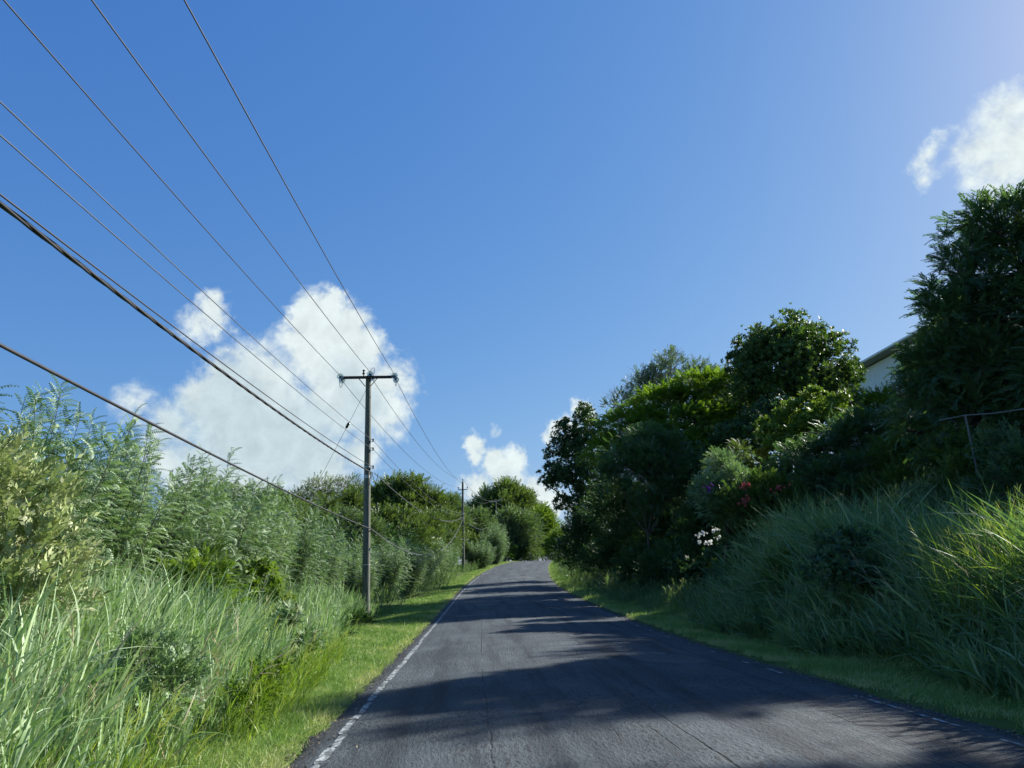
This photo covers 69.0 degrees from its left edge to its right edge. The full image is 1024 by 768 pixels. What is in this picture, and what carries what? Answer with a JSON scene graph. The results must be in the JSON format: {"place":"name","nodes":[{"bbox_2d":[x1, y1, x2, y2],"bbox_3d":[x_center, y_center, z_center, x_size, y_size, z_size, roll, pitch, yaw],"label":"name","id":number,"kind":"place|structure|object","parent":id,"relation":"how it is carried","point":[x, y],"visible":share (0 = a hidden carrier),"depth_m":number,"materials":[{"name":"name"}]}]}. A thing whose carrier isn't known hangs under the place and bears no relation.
{"place":"outdoors","nodes":[
{"label":"outdoors","id":0,"kind":"place"},
{"bbox_2d":[237,571,378,665],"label":"tall reed grass","id":1,"kind":"structure","parent":0,"point":[317,602],"depth_m":20.01,"materials":[{"name":"green plant"}]},
{"bbox_2d":[0,0,1023,564],"label":"sky","id":2,"kind":"structure","parent":0,"point":[519,203],"materials":[{"name":"blue"}]},
{"bbox_2d":[51,460,1023,767],"bbox_3d":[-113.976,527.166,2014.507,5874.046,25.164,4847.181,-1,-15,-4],"label":"ground","id":3,"kind":"structure","parent":0,"point":[1001,722],"depth_m":10.04,"materials":[{"name":"green plant"}]},
{"bbox_2d":[0,385,70,551],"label":"feather leaf shrub","id":4,"kind":"object","parent":3,"relation":"on","point":[46,442],"visible":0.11,"depth_m":10.29,"materials":[{"name":"green plant"}]},
{"bbox_2d":[0,422,112,637],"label":"straw leaf bush","id":5,"kind":"object","parent":3,"relation":"on","point":[16,491],"visible":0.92,"depth_m":6.98,"materials":[{"name":"green plant"}]},
{"bbox_2d":[0,373,149,585],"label":"feather leaf shrub","id":6,"kind":"object","parent":3,"relation":"on","point":[89,508],"visible":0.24,"depth_m":12.12,"materials":[{"name":"green plant"}]},
{"bbox_2d":[4,402,212,607],"bbox_3d":[-7.850,3.008,14.451,3.894,5.295,4.232,6,-16,-26],"label":"feather leaf shrub","id":7,"kind":"object","parent":3,"relation":"on","point":[166,531],"visible":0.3,"depth_m":14.26,"materials":[{"name":"green plant"}]},
{"bbox_2d":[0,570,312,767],"bbox_3d":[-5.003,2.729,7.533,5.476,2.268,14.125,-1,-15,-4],"label":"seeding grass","id":8,"kind":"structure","parent":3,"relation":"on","point":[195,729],"depth_m":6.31,"materials":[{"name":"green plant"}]},
{"bbox_2d":[107,614,214,756],"bbox_3d":[-2.911,2.548,6.057,0.806,1.293,1.050,8,-17,-31],"label":"leafy weed","id":9,"kind":"object","parent":3,"relation":"on","point":[172,667],"visible":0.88,"depth_m":6.00,"materials":[{"name":"green plant"}]},
{"bbox_2d":[0,511,336,767],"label":"tall reed grass","id":10,"kind":"structure","parent":3,"relation":"on","point":[23,690],"depth_m":6.13,"materials":[{"name":"green plant"}]},
{"bbox_2d":[98,467,260,602],"bbox_3d":[-7.581,3.886,16.290,3.600,4.314,3.730,-8,-16,24],"label":"feather leaf shrub","id":11,"kind":"object","parent":3,"relation":"on","point":[213,535],"visible":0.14,"depth_m":16.42,"materials":[{"name":"green plant"}]},
{"bbox_2d":[24,617,359,767],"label":"roadside grass","id":12,"kind":"structure","parent":3,"relation":"on","point":[311,669],"depth_m":7.40,"materials":[{"name":"green plant"}]},
{"bbox_2d":[142,535,253,627],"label":"leafy weed","id":13,"kind":"object","parent":3,"relation":"on","point":[195,563],"visible":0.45,"depth_m":11.66,"materials":[{"name":"green plant"}]},
{"bbox_2d":[139,444,284,609],"bbox_3d":[-7.870,4.228,19.458,4.033,5.328,3.920,-12,-18,33],"label":"feather leaf shrub","id":14,"kind":"object","parent":3,"relation":"on","point":[255,550],"visible":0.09,"depth_m":19.08,"materials":[{"name":"green plant"}]},
{"bbox_2d":[199,475,301,614],"bbox_3d":[-7.765,4.966,21.331,3.725,4.897,3.440,11,-19,-40],"label":"feather leaf shrub","id":15,"kind":"object","parent":3,"relation":"on","point":[282,543],"visible":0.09,"depth_m":21.55,"materials":[{"name":"green plant"}]},
{"bbox_2d":[221,650,293,736],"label":"leafy weed","id":16,"kind":"object","parent":3,"relation":"on","point":[279,667],"visible":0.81,"depth_m":7.67,"materials":[{"name":"green plant"}]},
{"bbox_2d":[242,555,299,614],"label":"leafy weed","id":17,"kind":"object","parent":3,"relation":"on","point":[263,567],"visible":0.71,"depth_m":16.39,"materials":[{"name":"green plant"}]},
{"bbox_2d":[250,483,308,519],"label":"olive bush","id":18,"kind":"object","parent":3,"relation":"on","point":[285,495],"visible":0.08,"depth_m":60.02,"materials":[{"name":"green plant"}]},
{"bbox_2d":[233,474,329,606],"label":"feather leaf shrub","id":19,"kind":"object","parent":3,"relation":"on","point":[306,558],"visible":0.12,"depth_m":24.21,"materials":[{"name":"green plant"}]},
{"bbox_2d":[260,597,331,672],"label":"leafy weed","id":20,"kind":"object","parent":3,"relation":"on","point":[292,604],"visible":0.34,"depth_m":12.59,"materials":[{"name":"green plant"}]},
{"bbox_2d":[284,500,340,556],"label":"hill bush","id":21,"kind":"object","parent":3,"relation":"on","point":[322,512],"visible":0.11,"depth_m":49.60,"materials":[{"name":"green plant"}]},
{"bbox_2d":[283,519,343,600],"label":"feather leaf shrub","id":22,"kind":"object","parent":3,"relation":"on","point":[325,573],"visible":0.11,"depth_m":27.14,"materials":[{"name":"green plant"}]},
{"bbox_2d":[131,560,517,767],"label":"mown grass","id":23,"kind":"structure","parent":3,"relation":"on","point":[352,677],"depth_m":10.32,"materials":[{"name":"green plant"}]},
{"bbox_2d":[291,506,357,600],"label":"feather leaf shrub","id":24,"kind":"object","parent":3,"relation":"on","point":[336,566],"visible":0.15,"depth_m":29.75,"materials":[{"name":"green plant"}]},
{"bbox_2d":[308,488,346,512],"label":"bush","id":25,"kind":"object","parent":3,"relation":"on","point":[327,502],"visible":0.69,"depth_m":64.29,"materials":[{"name":"green plant"}]},
{"bbox_2d":[283,471,373,505],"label":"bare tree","id":26,"kind":"object","parent":3,"relation":"on","point":[327,482],"visible":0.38,"depth_m":102.56,"materials":[{"name":"green plant"}]},
{"bbox_2d":[300,484,375,515],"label":"olive bush","id":27,"kind":"object","parent":3,"relation":"on","point":[354,498],"visible":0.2,"depth_m":68.11,"materials":[{"name":"green plant"}]},
{"bbox_2d":[327,603,376,634],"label":"leafy weed","id":28,"kind":"object","parent":3,"relation":"on","point":[360,613],"visible":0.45,"depth_m":23.52,"materials":[{"name":"green plant"}]},
{"bbox_2d":[324,502,391,564],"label":"hill bush","id":29,"kind":"object","parent":3,"relation":"on","point":[376,524],"visible":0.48,"depth_m":44.17,"materials":[{"name":"green plant"}]},
{"bbox_2d":[331,542,385,606],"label":"feather leaf shrub","id":30,"kind":"object","parent":3,"relation":"on","point":[354,575],"visible":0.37,"depth_m":34.58,"materials":[{"name":"green plant"}]},
{"bbox_2d":[337,367,398,612],"bbox_3d":[-5.598,4.183,28.458,2.424,9.982,0.594,0,-15,-6],"label":"utility pole","id":31,"kind":"object","parent":3,"relation":"on","point":[369,377],"visible":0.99,"depth_m":28.66,"materials":[{"name":"grey wood"}]},
{"bbox_2d":[3,0,339,374],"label":"power line","id":32,"kind":"object","parent":31,"relation":"attached to","point":[22,21],"visible":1,"depth_m":11.57,"materials":[{"name":"black metal"}]},
{"bbox_2d":[0,201,369,471],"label":"twisted cable","id":33,"kind":"object","parent":31,"relation":"attached to","point":[30,227],"visible":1,"depth_m":9.10,"materials":[{"name":"black rubber"}]},
{"bbox_2d":[0,343,371,529],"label":"cable","id":34,"kind":"object","parent":31,"relation":"attached to","point":[24,357],"visible":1,"depth_m":8.88,"materials":[{"name":"black rubber"}]},
{"bbox_2d":[0,193,371,466],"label":"power line","id":35,"kind":"object","parent":31,"relation":"attached to","point":[39,224],"visible":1,"depth_m":9.08,"materials":[{"name":"black rubber"}]},
{"bbox_2d":[0,101,371,439],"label":"power line","id":36,"kind":"object","parent":31,"relation":"attached to","point":[14,115],"visible":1,"depth_m":9.04,"materials":[{"name":"metal"}]},
{"bbox_2d":[0,134,371,448],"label":"power line","id":37,"kind":"object","parent":31,"relation":"attached to","point":[17,150],"visible":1,"depth_m":8.96,"materials":[{"name":"metal"}]},
{"bbox_2d":[91,0,369,371],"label":"power line","id":38,"kind":"object","parent":31,"relation":"attached to","point":[96,6],"visible":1,"depth_m":11.17,"materials":[{"name":"black metal"}]},
{"bbox_2d":[184,0,393,372],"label":"power line","id":39,"kind":"object","parent":31,"relation":"attached to","point":[268,153],"visible":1,"depth_m":11.41,"materials":[{"name":"black metal"}]},
{"bbox_2d":[350,533,417,602],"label":"feather leaf shrub","id":40,"kind":"object","parent":3,"relation":"on","point":[395,568],"visible":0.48,"depth_m":39.80,"materials":[{"name":"green plant"}]},
{"bbox_2d":[373,521,427,559],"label":"hill bush","id":41,"kind":"object","parent":3,"relation":"on","point":[398,533],"visible":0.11,"depth_m":52.82,"materials":[{"name":"green plant"}]},
{"bbox_2d":[380,533,431,595],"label":"feather leaf shrub","id":42,"kind":"object","parent":3,"relation":"on","point":[418,565],"visible":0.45,"depth_m":45.77,"materials":[{"name":"green plant"}]},
{"bbox_2d":[370,502,449,555],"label":"dark bush","id":43,"kind":"object","parent":3,"relation":"on","point":[426,524],"visible":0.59,"depth_m":59.95,"materials":[{"name":"green plant"}]},
{"bbox_2d":[361,469,460,549],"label":"round tree","id":44,"kind":"object","parent":3,"relation":"on","point":[382,492],"visible":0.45,"depth_m":85.69,"materials":[{"name":"green plant"}]},
{"bbox_2d":[409,547,446,588],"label":"feather leaf shrub","id":45,"kind":"object","parent":3,"relation":"on","point":[434,565],"visible":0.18,"depth_m":52.35,"materials":[{"name":"green plant"}]},
{"bbox_2d":[356,558,502,617],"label":"roadside grass","id":46,"kind":"structure","parent":3,"relation":"on","point":[382,595],"depth_m":43.56,"materials":[{"name":"green plant"}]},
{"bbox_2d":[421,535,454,582],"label":"feather leaf shrub","id":47,"kind":"object","parent":3,"relation":"on","point":[445,563],"visible":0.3,"depth_m":58.84,"materials":[{"name":"green plant"}]},
{"bbox_2d":[415,524,462,555],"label":"hill bush","id":48,"kind":"object","parent":3,"relation":"on","point":[449,536],"visible":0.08,"depth_m":68.69,"materials":[{"name":"green plant"}]},
{"bbox_2d":[427,506,472,545],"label":"dark bush","id":49,"kind":"object","parent":3,"relation":"on","point":[453,524],"visible":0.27,"depth_m":74.71,"materials":[{"name":"green plant"}]},
{"bbox_2d":[436,541,463,575],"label":"feather leaf shrub","id":50,"kind":"object","parent":3,"relation":"on","point":[454,557],"visible":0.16,"depth_m":66.33,"materials":[{"name":"green plant"}]},
{"bbox_2d":[445,490,476,534],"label":"sage tree","id":51,"kind":"object","parent":3,"relation":"on","point":[455,498],"visible":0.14,"depth_m":98.04,"materials":[{"name":"green plant"}]},
{"bbox_2d":[458,479,467,572],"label":"utility pole","id":52,"kind":"object","parent":3,"relation":"on","point":[463,546],"visible":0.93,"depth_m":75.62,"materials":[{"name":"grey wood"}]},
{"bbox_2d":[466,529,490,564],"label":"hill bush","id":53,"kind":"object","parent":3,"relation":"on","point":[473,537],"visible":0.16,"depth_m":95.64,"materials":[{"name":"green plant"}]},
{"bbox_2d":[465,537,497,568],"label":"feather leaf shrub","id":54,"kind":"object","parent":3,"relation":"on","point":[481,555],"visible":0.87,"depth_m":80.97,"materials":[{"name":"green plant"}]},
{"bbox_2d":[464,505,507,549],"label":"sage tree","id":55,"kind":"object","parent":3,"relation":"on","point":[479,514],"visible":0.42,"depth_m":106.96,"materials":[{"name":"green plant"}]},
{"bbox_2d":[478,521,509,564],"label":"feather leaf shrub","id":56,"kind":"object","parent":3,"relation":"on","point":[494,538],"visible":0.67,"depth_m":94.37,"materials":[{"name":"green plant"}]},
{"bbox_2d":[464,475,558,560],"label":"dome tree","id":57,"kind":"object","parent":3,"relation":"on","point":[513,492],"visible":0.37,"depth_m":148.63,"materials":[{"name":"green plant"}]},
{"bbox_2d":[501,539,536,561],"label":"dark bush","id":58,"kind":"object","parent":3,"relation":"on","point":[511,554],"visible":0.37,"depth_m":119.60,"materials":[{"name":"green plant"}]},
{"bbox_2d":[492,502,550,560],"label":"sage tree","id":59,"kind":"object","parent":3,"relation":"on","point":[520,525],"visible":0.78,"depth_m":122.26,"materials":[{"name":"green plant"}]},
{"bbox_2d":[525,501,565,560],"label":"sunlit tree","id":60,"kind":"object","parent":3,"relation":"on","point":[547,512],"visible":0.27,"depth_m":138.92,"materials":[{"name":"green plant"}]},
{"bbox_2d":[541,524,567,560],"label":"sunlit tree","id":61,"kind":"object","parent":3,"relation":"on","point":[553,535],"visible":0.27,"depth_m":130.70,"materials":[{"name":"green plant"}]},
{"bbox_2d":[547,532,581,577],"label":"verge bush","id":62,"kind":"object","parent":3,"relation":"on","point":[558,560],"visible":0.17,"depth_m":56.28,"materials":[{"name":"green plant"}]},
{"bbox_2d":[535,401,608,532],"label":"lacy tree","id":63,"kind":"object","parent":3,"relation":"on","point":[573,440],"visible":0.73,"depth_m":57.87,"materials":[{"name":"green plant"}]},
{"bbox_2d":[551,487,624,579],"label":"dark bush","id":64,"kind":"object","parent":3,"relation":"on","point":[579,532],"visible":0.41,"depth_m":48.77,"materials":[{"name":"green plant"}]},
{"bbox_2d":[568,533,623,577],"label":"verge bush","id":65,"kind":"object","parent":3,"relation":"on","point":[582,557],"visible":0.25,"depth_m":45.10,"materials":[{"name":"green plant"}]},
{"bbox_2d":[575,474,659,580],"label":"dark bush","id":66,"kind":"object","parent":3,"relation":"on","point":[608,544],"visible":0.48,"depth_m":40.53,"materials":[{"name":"green plant"}]},
{"bbox_2d":[556,531,692,595],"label":"bank grass","id":67,"kind":"structure","parent":3,"relation":"on","point":[583,580],"depth_m":40.86,"materials":[{"name":"green plant"}]},
{"bbox_2d":[587,419,706,575],"bbox_3d":[6.447,5.176,33.519,5.949,7.726,4.425,-1,-15,-4],"label":"feathery bush","id":68,"kind":"object","parent":3,"relation":"on","point":[661,476],"visible":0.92,"depth_m":33.38,"materials":[{"name":"green plant"}]},
{"bbox_2d":[608,537,685,599],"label":"verge bush","id":69,"kind":"object","parent":3,"relation":"on","point":[643,567],"visible":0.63,"depth_m":30.57,"materials":[{"name":"green plant"}]},
{"bbox_2d":[615,484,695,577],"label":"dark bush","id":70,"kind":"object","parent":3,"relation":"on","point":[662,523],"visible":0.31,"depth_m":34.30,"materials":[{"name":"green plant"}]},
{"bbox_2d":[598,344,720,423],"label":"twiggy tree","id":71,"kind":"object","parent":3,"relation":"on","point":[650,376],"visible":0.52,"depth_m":58.51,"materials":[{"name":"green plant"}]},
{"bbox_2d":[571,363,778,518],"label":"flame tree","id":72,"kind":"object","parent":3,"relation":"on","point":[703,410],"visible":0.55,"depth_m":41.21,"materials":[{"name":"green plant"}]},
{"bbox_2d":[651,483,733,571],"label":"white flower bush","id":73,"kind":"object","parent":3,"relation":"on","point":[702,533],"visible":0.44,"depth_m":28.91,"materials":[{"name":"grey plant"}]},
{"bbox_2d":[661,541,736,596],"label":"verge bush","id":74,"kind":"object","parent":3,"relation":"on","point":[686,561],"visible":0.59,"depth_m":25.28,"materials":[{"name":"green plant"}]},
{"bbox_2d":[685,445,771,563],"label":"pinnate bush","id":75,"kind":"object","parent":3,"relation":"on","point":[709,482],"visible":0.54,"depth_m":23.78,"materials":[{"name":"green plant"}]},
{"bbox_2d":[722,438,755,482],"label":"conical bush","id":76,"kind":"object","parent":3,"relation":"on","point":[735,448],"visible":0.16,"depth_m":28.64,"materials":[{"name":"green plant"}]},
{"bbox_2d":[679,387,822,502],"bbox_3d":[10.493,3.097,32.973,6.973,6.357,5.137,-1,-15,-4],"label":"dark bush","id":77,"kind":"object","parent":3,"relation":"on","point":[735,430],"visible":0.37,"depth_m":32.86,"materials":[{"name":"green plant"}]},
{"bbox_2d":[740,446,781,478],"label":"golden bush","id":78,"kind":"object","parent":3,"relation":"on","point":[762,452],"visible":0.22,"depth_m":26.58,"materials":[{"name":"green plant"}]},
{"bbox_2d":[706,464,833,538],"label":"red flower bush","id":79,"kind":"object","parent":3,"relation":"on","point":[765,489],"visible":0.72,"depth_m":22.41,"materials":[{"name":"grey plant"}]},
{"bbox_2d":[709,486,838,557],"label":"dark bush","id":80,"kind":"object","parent":3,"relation":"on","point":[732,534],"visible":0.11,"depth_m":23.67,"materials":[{"name":"green plant"}]},
{"bbox_2d":[754,541,809,603],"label":"leafy weed","id":81,"kind":"object","parent":3,"relation":"on","point":[776,566],"visible":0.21,"depth_m":15.92,"materials":[{"name":"green plant"}]},
{"bbox_2d":[548,560,1023,730],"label":"mown grass","id":82,"kind":"structure","parent":3,"relation":"on","point":[658,619],"depth_m":11.12,"materials":[{"name":"green plant"}]},
{"bbox_2d":[715,302,868,420],"bbox_3d":[14.559,0.763,37.439,8.289,10.211,5.518,-1,-15,-4],"label":"round crowned tree","id":83,"kind":"object","parent":3,"relation":"on","point":[802,354],"visible":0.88,"depth_m":37.43,"materials":[{"name":"green plant"}]},
{"bbox_2d":[597,466,989,609],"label":"bank undergrowth","id":84,"kind":"object","parent":3,"relation":"on","point":[652,591],"visible":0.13,"depth_m":22.36,"materials":[{"name":"green plant"}]},
{"bbox_2d":[752,384,863,495],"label":"bright leaf bush","id":85,"kind":"object","parent":3,"relation":"on","point":[811,411],"visible":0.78,"depth_m":27.86,"materials":[{"name":"green plant"}]},
{"bbox_2d":[597,576,1021,672],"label":"bank grass","id":86,"kind":"structure","parent":3,"relation":"on","point":[646,601],"depth_m":22.98,"materials":[{"name":"green plant"}]},
{"bbox_2d":[749,402,877,507],"bbox_3d":[10.111,2.662,24.690,4.214,4.235,3.722,11,-19,-40],"label":"shade bush","id":87,"kind":"object","parent":3,"relation":"on","point":[813,470],"visible":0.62,"depth_m":24.31,"materials":[{"name":"green plant"}]},
{"bbox_2d":[795,522,896,639],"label":"bush","id":88,"kind":"object","parent":3,"relation":"on","point":[830,550],"visible":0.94,"depth_m":12.53,"materials":[{"name":"green plant"}]},
{"bbox_2d":[684,474,1023,701],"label":"tall bank grass","id":89,"kind":"structure","parent":3,"relation":"on","point":[979,668],"depth_m":11.73,"materials":[{"name":"green plant"}]},
{"bbox_2d":[813,397,911,503],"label":"shade bush","id":90,"kind":"object","parent":3,"relation":"on","point":[859,454],"visible":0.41,"depth_m":23.52,"materials":[{"name":"green plant"}]},
{"bbox_2d":[834,380,903,422],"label":"yellow green bush","id":91,"kind":"object","parent":3,"relation":"on","point":[873,398],"visible":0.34,"depth_m":41.33,"materials":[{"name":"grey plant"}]},
{"bbox_2d":[843,412,959,501],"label":"shade bush","id":92,"kind":"object","parent":3,"relation":"on","point":[897,471],"visible":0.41,"depth_m":21.54,"materials":[{"name":"green plant"}]},
{"bbox_2d":[829,326,1011,452],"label":"white house","id":93,"kind":"structure","parent":3,"relation":"on","point":[878,363],"depth_m":47.75,"materials":[{"name":"white paint"}]},
{"bbox_2d":[839,468,1023,538],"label":"bank undergrowth","id":94,"kind":"object","parent":3,"relation":"on","point":[936,491],"visible":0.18,"depth_m":16.21,"materials":[{"name":"green plant"}]},
{"bbox_2d":[871,179,1023,475],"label":"feathery tree","id":95,"kind":"object","parent":3,"relation":"on","point":[964,355],"visible":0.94,"depth_m":19.22,"materials":[{"name":"green plant"}]},
{"bbox_2d":[899,418,1005,499],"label":"shade bush","id":96,"kind":"object","parent":3,"relation":"on","point":[951,451],"visible":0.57,"depth_m":17.02,"materials":[{"name":"green plant"}]},
{"bbox_2d":[892,490,1023,647],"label":"golden seed grass","id":97,"kind":"structure","parent":3,"relation":"on","point":[977,560],"depth_m":9.53,"materials":[{"name":"green plant"}]},
{"bbox_2d":[939,408,1023,493],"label":"rail fence","id":98,"kind":"object","parent":3,"relation":"on","point":[968,430],"visible":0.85,"depth_m":15.93,"materials":[{"name":"wood"}]},
{"bbox_2d":[957,416,1023,500],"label":"shade bush","id":99,"kind":"object","parent":3,"relation":"on","point":[1007,449],"visible":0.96,"depth_m":14.72,"materials":[{"name":"green plant"}]},
{"bbox_2d":[290,560,1023,767],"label":"road","id":100,"kind":"structure","parent":0,"point":[524,664],"depth_m":8.08,"materials":[{"name":"grey asphalt"}]},
{"bbox_2d":[310,563,506,767],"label":"road edge line","id":101,"kind":"object","parent":100,"relation":"on","point":[325,754],"visible":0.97,"depth_m":8.68,"materials":[{"name":"white paint"}]},
{"bbox_2d":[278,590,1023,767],"bbox_3d":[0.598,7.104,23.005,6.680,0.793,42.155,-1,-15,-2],"label":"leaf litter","id":102,"kind":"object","parent":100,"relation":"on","point":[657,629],"visible":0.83,"depth_m":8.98,"materials":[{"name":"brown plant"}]},
{"bbox_2d":[561,591,1023,746],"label":"road edge line","id":103,"kind":"object","parent":100,"relation":"on","point":[898,707],"visible":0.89,"depth_m":7.46,"materials":[{"name":"white paint"}]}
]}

